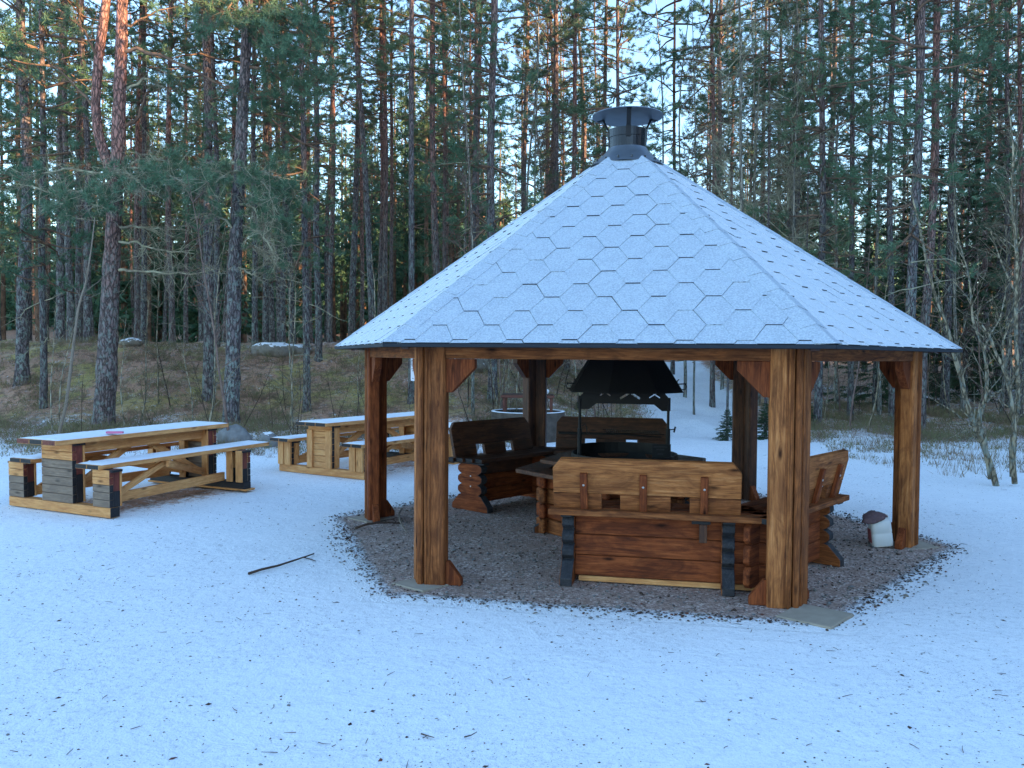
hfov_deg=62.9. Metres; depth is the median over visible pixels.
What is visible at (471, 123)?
pine tree
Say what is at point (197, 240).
pine tree
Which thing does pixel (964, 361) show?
bare sapling
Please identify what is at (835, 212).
birch tree
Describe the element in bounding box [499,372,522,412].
bare sapling
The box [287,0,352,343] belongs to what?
pine tree
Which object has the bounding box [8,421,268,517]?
picnic table
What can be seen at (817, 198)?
birch tree
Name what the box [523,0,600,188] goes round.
pine tree
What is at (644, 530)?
corner bench
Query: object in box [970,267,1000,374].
bare sapling
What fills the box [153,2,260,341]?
pine tree
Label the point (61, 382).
bare sapling
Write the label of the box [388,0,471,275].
pine tree
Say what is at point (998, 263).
pine tree
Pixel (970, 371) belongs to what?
bare sapling
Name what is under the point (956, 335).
birch tree
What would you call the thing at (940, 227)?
spruce tree
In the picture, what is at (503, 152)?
pine tree
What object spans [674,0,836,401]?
birch tree
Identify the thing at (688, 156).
birch tree
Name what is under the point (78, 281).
pine tree
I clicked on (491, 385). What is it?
bare sapling
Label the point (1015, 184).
pine tree
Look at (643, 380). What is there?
grill
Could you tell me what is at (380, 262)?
pine tree
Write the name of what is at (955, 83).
pine tree
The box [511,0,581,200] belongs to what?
pine tree
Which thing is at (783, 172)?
pine tree
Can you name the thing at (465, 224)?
birch tree
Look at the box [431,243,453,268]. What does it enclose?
bare sapling
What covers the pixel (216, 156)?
pine tree
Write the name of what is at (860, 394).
bare sapling
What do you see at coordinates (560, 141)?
pine tree
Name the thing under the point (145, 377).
bare sapling
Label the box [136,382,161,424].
bare sapling
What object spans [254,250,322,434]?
bare sapling
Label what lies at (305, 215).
pine tree
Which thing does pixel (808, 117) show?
pine tree
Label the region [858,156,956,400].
spruce tree
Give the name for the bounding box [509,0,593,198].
pine tree
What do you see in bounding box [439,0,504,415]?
birch tree
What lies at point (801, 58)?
birch tree
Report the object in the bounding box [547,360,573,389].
bare sapling
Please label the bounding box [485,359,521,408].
bare sapling
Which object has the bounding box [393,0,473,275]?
pine tree
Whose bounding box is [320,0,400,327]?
pine tree
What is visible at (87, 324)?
pine tree
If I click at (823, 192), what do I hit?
pine tree
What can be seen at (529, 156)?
birch tree
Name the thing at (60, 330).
pine tree
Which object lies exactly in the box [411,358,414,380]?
paper notice
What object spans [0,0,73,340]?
pine tree
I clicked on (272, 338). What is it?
pine tree
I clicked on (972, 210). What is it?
pine tree
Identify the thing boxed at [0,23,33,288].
pine tree
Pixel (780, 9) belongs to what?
pine tree
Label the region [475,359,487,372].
rock
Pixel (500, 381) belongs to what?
bare sapling
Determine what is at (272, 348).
rock
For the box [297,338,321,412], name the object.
bare sapling
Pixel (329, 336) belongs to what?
pine tree
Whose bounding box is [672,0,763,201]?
pine tree
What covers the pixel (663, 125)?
birch tree
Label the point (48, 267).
pine tree
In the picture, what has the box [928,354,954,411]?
bare sapling
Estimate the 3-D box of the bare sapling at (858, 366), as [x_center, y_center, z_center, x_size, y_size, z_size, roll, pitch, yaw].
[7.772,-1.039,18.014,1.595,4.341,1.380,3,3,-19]
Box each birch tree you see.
[419,1,522,254]
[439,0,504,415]
[495,0,548,220]
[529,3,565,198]
[647,0,682,165]
[661,0,735,414]
[670,0,711,397]
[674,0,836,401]
[700,0,747,389]
[707,0,793,238]
[716,0,844,264]
[719,0,830,244]
[730,0,783,404]
[759,0,901,404]
[761,45,832,249]
[858,1,912,416]
[933,12,1000,413]
[959,29,1023,414]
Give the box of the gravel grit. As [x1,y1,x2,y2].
[0,449,1023,767]
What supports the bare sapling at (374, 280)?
on the ground
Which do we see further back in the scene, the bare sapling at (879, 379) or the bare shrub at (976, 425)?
the bare sapling at (879, 379)
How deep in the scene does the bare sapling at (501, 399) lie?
18.36 m
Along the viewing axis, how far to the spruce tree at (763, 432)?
18.36 m
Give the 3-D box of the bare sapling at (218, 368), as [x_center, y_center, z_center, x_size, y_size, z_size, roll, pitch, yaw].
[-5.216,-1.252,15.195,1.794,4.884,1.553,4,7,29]
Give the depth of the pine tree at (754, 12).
45.33 m
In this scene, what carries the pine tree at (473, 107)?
on the ground
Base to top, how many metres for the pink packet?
0.022 m
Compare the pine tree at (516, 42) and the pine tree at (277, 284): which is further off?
the pine tree at (277, 284)
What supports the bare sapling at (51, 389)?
on the ground
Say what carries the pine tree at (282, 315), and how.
on the ground
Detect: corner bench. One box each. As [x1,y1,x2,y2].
[449,417,554,513]
[534,416,666,454]
[548,457,766,596]
[741,449,849,588]
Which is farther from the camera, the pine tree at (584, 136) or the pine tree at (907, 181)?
the pine tree at (907, 181)
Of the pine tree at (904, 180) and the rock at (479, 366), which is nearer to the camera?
the rock at (479, 366)
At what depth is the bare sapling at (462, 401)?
17.61 m
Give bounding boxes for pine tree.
[0,0,47,180]
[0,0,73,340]
[0,0,88,386]
[0,0,137,408]
[0,0,288,429]
[0,21,14,340]
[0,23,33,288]
[7,0,75,338]
[8,0,127,342]
[9,0,148,342]
[25,0,146,342]
[32,0,112,336]
[32,0,132,342]
[52,0,132,336]
[75,0,201,338]
[92,4,199,342]
[99,0,194,335]
[104,5,161,337]
[128,0,202,344]
[129,0,280,402]
[138,0,231,342]
[147,5,195,341]
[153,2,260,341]
[155,0,257,346]
[156,2,231,325]
[167,0,347,425]
[180,0,313,344]
[186,1,286,342]
[198,1,340,342]
[207,0,373,412]
[209,0,343,343]
[214,0,310,341]
[229,3,319,341]
[229,23,295,342]
[250,0,322,319]
[251,0,386,361]
[278,0,385,342]
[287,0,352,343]
[290,0,408,321]
[297,0,408,335]
[297,4,373,341]
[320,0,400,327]
[324,0,422,315]
[325,0,428,312]
[340,0,439,306]
[343,9,414,302]
[350,0,483,403]
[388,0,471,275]
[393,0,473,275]
[393,0,499,278]
[395,0,489,270]
[395,0,538,256]
[414,0,593,403]
[435,0,530,246]
[435,1,509,253]
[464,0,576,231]
[484,12,545,222]
[485,0,570,223]
[498,0,609,196]
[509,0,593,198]
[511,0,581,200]
[521,0,629,182]
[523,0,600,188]
[523,0,619,374]
[536,57,587,195]
[540,0,681,171]
[550,0,653,179]
[559,3,615,187]
[578,74,610,170]
[619,0,740,374]
[648,0,788,407]
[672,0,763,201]
[677,8,749,192]
[680,0,747,204]
[680,35,749,198]
[687,0,761,209]
[702,0,843,228]
[711,2,784,236]
[715,0,849,240]
[716,2,828,225]
[718,0,830,246]
[728,0,882,261]
[744,0,931,422]
[756,30,811,236]
[779,0,882,367]
[783,0,892,384]
[784,2,845,261]
[785,0,932,419]
[808,0,954,419]
[808,0,1008,320]
[810,0,895,278]
[831,10,925,372]
[839,0,1023,430]
[855,0,948,301]
[855,1,952,306]
[873,0,1023,410]
[878,17,941,314]
[901,0,1023,397]
[904,2,983,371]
[923,0,996,330]
[936,5,1011,351]
[937,6,1012,370]
[939,0,1023,407]
[940,0,1023,420]
[940,11,1019,376]
[943,0,1018,316]
[952,0,1023,383]
[952,1,1023,397]
[980,0,1023,315]
[981,20,1023,362]
[1010,92,1023,258]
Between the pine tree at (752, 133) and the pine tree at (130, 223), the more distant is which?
the pine tree at (130, 223)
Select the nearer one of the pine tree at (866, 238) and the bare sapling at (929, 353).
the bare sapling at (929, 353)
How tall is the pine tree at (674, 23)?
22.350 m
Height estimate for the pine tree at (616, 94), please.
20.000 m
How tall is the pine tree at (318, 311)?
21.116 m
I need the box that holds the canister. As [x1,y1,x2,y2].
[867,514,893,547]
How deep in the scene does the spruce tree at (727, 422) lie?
17.59 m
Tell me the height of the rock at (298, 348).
0.420 m
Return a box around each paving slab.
[348,515,390,522]
[392,578,448,592]
[776,604,853,629]
[893,540,938,549]
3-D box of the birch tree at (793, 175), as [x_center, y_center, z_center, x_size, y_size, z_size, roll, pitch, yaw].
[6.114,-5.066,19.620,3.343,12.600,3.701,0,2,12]
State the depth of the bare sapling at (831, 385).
21.75 m
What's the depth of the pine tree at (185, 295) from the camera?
35.77 m
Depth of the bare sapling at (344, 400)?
19.19 m
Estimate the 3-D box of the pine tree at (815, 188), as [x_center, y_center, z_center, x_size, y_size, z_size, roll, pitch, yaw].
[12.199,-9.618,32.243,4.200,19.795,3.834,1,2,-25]
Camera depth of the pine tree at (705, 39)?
50.65 m
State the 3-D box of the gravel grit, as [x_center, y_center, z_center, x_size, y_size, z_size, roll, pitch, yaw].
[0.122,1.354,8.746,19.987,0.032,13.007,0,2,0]
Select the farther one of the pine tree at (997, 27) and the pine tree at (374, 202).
the pine tree at (374, 202)
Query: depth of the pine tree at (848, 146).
42.74 m
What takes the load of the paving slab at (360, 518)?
on the gravel pad
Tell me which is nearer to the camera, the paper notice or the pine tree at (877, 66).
the paper notice
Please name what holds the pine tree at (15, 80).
on the ground
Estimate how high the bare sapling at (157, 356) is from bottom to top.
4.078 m
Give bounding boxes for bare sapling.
[9,308,86,434]
[21,295,104,433]
[72,375,95,431]
[91,310,155,429]
[99,375,125,427]
[119,241,190,403]
[119,269,180,424]
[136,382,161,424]
[146,293,197,406]
[159,326,206,420]
[169,176,258,430]
[178,233,260,421]
[179,353,219,421]
[236,365,274,426]
[246,260,328,434]
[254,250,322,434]
[262,380,282,431]
[271,384,302,434]
[273,363,306,433]
[275,351,290,409]
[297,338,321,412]
[297,376,319,427]
[317,370,341,417]
[328,375,355,415]
[333,316,364,411]
[334,247,401,392]
[343,364,364,415]
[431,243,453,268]
[449,375,471,420]
[457,359,505,409]
[458,385,497,420]
[476,359,519,415]
[477,359,498,407]
[477,359,518,407]
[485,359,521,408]
[485,359,522,413]
[499,360,514,408]
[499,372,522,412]
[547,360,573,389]
[551,360,579,395]
[557,360,580,393]
[822,361,854,418]
[822,361,856,421]
[824,249,841,413]
[848,246,904,427]
[848,377,864,414]
[861,255,928,431]
[917,318,941,408]
[926,301,953,391]
[927,307,955,420]
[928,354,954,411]
[930,327,940,400]
[936,251,1008,419]
[953,321,983,397]
[954,336,983,394]
[964,349,996,407]
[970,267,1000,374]
[978,362,1011,424]
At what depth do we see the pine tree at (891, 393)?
20.84 m
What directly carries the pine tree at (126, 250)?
on the ground
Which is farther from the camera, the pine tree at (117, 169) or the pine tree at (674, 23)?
the pine tree at (674, 23)
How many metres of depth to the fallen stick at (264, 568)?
6.47 m
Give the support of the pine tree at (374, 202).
on the ground
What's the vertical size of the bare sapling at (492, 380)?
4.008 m
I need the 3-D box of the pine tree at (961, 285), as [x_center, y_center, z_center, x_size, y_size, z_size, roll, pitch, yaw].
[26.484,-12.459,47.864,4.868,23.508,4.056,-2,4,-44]
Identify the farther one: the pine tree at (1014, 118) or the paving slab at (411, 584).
the pine tree at (1014, 118)
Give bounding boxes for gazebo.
[335,106,962,608]
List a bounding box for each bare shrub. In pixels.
[858,123,1023,485]
[934,102,1023,483]
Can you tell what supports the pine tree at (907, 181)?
on the ground
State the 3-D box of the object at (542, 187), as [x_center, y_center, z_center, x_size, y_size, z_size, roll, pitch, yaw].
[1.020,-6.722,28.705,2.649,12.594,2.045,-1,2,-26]
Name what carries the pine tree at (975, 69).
on the ground
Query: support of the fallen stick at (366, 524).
on the gravel pad
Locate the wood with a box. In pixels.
[0,4,1018,364]
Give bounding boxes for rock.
[119,338,143,346]
[251,342,296,357]
[290,344,312,354]
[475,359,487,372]
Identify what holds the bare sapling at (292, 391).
on the ground
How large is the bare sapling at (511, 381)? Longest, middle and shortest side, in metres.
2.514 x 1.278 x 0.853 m
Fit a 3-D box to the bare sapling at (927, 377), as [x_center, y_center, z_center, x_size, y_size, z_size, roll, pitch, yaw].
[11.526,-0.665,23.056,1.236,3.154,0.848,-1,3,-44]
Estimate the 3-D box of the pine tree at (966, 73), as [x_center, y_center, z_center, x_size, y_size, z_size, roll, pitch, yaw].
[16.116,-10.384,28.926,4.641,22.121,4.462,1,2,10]
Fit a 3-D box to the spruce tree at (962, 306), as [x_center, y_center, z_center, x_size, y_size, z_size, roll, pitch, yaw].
[14.470,-3.694,26.925,3.635,9.487,3.482,-1,2,-36]
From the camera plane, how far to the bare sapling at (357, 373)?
20.66 m
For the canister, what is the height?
0.290 m
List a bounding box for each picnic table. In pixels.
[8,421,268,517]
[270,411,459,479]
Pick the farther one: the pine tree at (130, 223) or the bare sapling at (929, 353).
the pine tree at (130, 223)
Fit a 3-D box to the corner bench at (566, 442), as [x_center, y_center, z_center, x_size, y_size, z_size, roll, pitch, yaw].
[1.005,0.865,9.768,1.630,0.929,0.554,1,2,12]
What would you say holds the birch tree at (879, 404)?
on the ground
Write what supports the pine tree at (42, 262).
on the ground
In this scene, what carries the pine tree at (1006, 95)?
on the ground
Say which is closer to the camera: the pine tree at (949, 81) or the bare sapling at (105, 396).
the bare sapling at (105, 396)
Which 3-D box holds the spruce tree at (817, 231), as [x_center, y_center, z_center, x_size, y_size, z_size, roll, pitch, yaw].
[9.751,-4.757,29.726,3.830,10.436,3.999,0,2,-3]
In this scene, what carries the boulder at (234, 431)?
on the ground
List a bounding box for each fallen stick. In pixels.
[248,553,314,574]
[355,517,399,528]
[398,507,406,532]
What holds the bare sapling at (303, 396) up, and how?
on the ground
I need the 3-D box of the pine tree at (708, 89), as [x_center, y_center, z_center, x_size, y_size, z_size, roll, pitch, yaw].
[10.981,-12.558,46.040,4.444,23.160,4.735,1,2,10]
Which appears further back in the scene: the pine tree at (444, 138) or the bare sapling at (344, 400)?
the pine tree at (444, 138)
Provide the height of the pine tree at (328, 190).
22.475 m
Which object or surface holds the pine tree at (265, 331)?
on the ground
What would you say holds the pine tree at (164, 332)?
on the ground
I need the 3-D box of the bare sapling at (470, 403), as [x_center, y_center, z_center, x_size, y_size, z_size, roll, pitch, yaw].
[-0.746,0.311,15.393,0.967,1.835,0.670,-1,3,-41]
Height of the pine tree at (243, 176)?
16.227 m
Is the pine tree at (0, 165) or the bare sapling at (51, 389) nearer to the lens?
the bare sapling at (51, 389)
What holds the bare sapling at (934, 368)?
on the ground
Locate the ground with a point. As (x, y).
(640, 681)
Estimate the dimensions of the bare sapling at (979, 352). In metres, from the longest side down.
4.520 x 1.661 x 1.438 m
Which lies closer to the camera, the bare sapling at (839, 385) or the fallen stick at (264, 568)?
the fallen stick at (264, 568)
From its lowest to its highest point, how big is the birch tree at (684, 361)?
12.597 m
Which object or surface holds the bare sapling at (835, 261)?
on the ground
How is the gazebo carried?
on the gravel pad
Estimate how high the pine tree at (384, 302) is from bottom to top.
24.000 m
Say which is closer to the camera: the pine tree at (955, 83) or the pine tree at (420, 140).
the pine tree at (955, 83)
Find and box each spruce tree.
[712,183,731,440]
[757,136,771,439]
[763,117,830,367]
[804,145,815,424]
[822,159,905,411]
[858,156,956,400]
[899,135,982,391]
[926,120,1014,403]
[951,132,1019,389]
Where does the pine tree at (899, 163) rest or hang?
on the ground
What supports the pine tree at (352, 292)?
on the ground
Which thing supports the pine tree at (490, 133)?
on the ground
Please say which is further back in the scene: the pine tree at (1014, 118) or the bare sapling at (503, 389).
the pine tree at (1014, 118)
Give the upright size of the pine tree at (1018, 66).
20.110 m
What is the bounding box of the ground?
[0,323,1023,767]
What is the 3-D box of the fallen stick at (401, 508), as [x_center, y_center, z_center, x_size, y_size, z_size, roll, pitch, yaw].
[-1.088,1.336,8.269,0.061,0.054,1.033,0,2,-10]
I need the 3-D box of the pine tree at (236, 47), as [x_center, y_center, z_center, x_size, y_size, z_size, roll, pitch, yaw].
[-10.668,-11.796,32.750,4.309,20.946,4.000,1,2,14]
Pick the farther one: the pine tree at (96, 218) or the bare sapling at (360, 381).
the pine tree at (96, 218)
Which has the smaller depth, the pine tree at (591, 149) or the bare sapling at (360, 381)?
the bare sapling at (360, 381)
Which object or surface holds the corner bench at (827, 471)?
on the gravel pad
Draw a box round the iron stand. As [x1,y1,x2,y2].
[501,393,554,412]
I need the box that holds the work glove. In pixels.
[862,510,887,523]
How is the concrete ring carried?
on the ground
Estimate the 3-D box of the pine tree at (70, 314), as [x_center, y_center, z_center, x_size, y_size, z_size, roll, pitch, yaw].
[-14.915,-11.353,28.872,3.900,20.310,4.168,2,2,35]
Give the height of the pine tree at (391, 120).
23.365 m
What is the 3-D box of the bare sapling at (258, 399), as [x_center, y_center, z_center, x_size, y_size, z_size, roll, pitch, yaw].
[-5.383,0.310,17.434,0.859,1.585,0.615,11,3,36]
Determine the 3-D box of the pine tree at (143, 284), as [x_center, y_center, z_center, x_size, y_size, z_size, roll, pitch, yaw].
[-13.203,-12.134,30.648,4.052,22.000,3.939,-1,3,-39]
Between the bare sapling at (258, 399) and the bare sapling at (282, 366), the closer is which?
the bare sapling at (258, 399)
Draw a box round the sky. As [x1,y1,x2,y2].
[0,0,1023,269]
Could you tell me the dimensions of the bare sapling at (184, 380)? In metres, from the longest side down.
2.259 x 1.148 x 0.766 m
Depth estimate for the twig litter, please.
4.40 m
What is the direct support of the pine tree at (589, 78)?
on the ground
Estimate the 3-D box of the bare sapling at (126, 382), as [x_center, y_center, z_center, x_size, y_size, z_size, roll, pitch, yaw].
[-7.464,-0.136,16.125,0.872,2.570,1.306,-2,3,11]
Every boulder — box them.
[217,424,252,443]
[259,431,277,447]
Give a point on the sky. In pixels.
(638, 57)
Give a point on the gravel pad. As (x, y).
(702, 606)
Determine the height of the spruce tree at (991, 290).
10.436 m
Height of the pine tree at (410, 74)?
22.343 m
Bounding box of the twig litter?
[9,453,1023,767]
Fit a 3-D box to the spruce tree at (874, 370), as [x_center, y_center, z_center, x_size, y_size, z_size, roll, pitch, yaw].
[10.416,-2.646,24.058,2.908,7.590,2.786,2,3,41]
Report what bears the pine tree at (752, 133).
on the ground
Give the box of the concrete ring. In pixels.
[491,408,564,442]
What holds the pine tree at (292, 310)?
on the ground
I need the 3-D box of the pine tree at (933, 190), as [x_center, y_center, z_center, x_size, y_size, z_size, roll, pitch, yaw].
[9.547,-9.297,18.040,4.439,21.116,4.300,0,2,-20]
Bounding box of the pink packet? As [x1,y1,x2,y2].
[106,431,123,433]
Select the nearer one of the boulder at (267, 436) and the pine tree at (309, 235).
the boulder at (267, 436)
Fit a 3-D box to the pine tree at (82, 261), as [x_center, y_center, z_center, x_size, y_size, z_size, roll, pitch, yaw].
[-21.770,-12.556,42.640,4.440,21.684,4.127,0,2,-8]
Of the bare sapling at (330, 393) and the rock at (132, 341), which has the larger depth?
the rock at (132, 341)
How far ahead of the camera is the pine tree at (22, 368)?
22.27 m
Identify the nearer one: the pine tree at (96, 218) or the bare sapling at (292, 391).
the bare sapling at (292, 391)
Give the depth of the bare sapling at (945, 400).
20.54 m
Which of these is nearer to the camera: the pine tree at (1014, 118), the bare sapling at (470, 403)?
the bare sapling at (470, 403)
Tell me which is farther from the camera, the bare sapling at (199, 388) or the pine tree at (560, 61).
the pine tree at (560, 61)
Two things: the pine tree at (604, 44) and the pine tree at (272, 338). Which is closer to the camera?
the pine tree at (604, 44)
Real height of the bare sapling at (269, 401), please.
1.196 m
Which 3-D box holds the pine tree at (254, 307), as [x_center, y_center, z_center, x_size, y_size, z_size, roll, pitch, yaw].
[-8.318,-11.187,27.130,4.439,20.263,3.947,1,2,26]
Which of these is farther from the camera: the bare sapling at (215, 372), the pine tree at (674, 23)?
the pine tree at (674, 23)
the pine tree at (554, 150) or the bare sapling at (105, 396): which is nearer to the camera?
the bare sapling at (105, 396)
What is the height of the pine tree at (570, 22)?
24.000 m
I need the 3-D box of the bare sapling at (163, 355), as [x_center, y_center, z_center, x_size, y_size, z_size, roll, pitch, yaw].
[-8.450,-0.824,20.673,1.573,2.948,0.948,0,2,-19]
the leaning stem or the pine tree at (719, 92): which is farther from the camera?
the pine tree at (719, 92)
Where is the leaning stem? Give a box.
[58,201,117,432]
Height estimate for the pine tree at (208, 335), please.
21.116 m
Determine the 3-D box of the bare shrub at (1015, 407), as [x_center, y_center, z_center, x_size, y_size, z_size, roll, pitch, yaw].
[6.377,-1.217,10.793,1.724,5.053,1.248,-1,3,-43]
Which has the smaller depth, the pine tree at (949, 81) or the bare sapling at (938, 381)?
the bare sapling at (938, 381)
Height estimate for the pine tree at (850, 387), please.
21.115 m
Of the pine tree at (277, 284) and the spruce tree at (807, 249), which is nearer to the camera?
the spruce tree at (807, 249)
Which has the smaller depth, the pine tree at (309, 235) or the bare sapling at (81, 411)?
the bare sapling at (81, 411)
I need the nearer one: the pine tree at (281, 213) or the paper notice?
the paper notice
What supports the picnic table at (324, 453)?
on the ground
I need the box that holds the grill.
[516,360,705,536]
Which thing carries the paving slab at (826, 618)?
on the gravel pad
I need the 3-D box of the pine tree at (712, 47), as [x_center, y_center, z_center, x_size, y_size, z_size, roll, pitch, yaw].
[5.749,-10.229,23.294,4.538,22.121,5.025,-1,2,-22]
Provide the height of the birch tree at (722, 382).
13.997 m
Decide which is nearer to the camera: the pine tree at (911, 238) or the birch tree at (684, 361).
the pine tree at (911, 238)
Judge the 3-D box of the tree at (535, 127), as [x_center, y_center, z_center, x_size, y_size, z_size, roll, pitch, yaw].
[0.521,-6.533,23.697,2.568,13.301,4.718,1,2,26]
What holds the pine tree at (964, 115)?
on the ground
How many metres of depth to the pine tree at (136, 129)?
29.81 m
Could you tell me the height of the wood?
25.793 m
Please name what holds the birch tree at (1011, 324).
on the ground
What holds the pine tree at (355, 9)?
on the ground
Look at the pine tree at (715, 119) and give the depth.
53.38 m
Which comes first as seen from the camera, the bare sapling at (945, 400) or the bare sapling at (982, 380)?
the bare sapling at (945, 400)
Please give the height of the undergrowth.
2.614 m
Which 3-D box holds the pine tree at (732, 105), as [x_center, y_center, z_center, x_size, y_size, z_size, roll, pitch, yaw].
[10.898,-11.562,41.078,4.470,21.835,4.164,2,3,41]
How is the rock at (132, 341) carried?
on the ground
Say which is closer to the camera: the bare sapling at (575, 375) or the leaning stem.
the leaning stem
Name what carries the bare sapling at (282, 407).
on the ground
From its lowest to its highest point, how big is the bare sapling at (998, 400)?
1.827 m
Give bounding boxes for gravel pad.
[317,492,981,635]
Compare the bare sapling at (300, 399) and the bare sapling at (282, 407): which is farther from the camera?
the bare sapling at (300, 399)
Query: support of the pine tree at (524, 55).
on the ground
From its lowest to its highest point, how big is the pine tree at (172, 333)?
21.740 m
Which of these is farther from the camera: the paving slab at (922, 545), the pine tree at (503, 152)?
the pine tree at (503, 152)
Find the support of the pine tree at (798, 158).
on the ground
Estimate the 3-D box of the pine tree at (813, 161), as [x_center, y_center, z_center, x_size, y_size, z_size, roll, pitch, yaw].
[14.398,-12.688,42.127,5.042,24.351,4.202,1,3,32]
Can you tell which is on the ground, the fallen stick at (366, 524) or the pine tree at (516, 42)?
the pine tree at (516, 42)
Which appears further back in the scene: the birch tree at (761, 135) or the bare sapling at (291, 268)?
the birch tree at (761, 135)
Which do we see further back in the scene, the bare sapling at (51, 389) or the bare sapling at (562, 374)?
the bare sapling at (562, 374)
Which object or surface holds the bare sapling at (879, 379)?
on the ground
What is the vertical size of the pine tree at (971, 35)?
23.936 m
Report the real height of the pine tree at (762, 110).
24.946 m
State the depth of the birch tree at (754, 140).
21.86 m
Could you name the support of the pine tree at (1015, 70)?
on the ground
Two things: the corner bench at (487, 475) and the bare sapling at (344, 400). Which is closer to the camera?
the corner bench at (487, 475)
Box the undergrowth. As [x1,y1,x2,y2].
[0,330,1023,479]

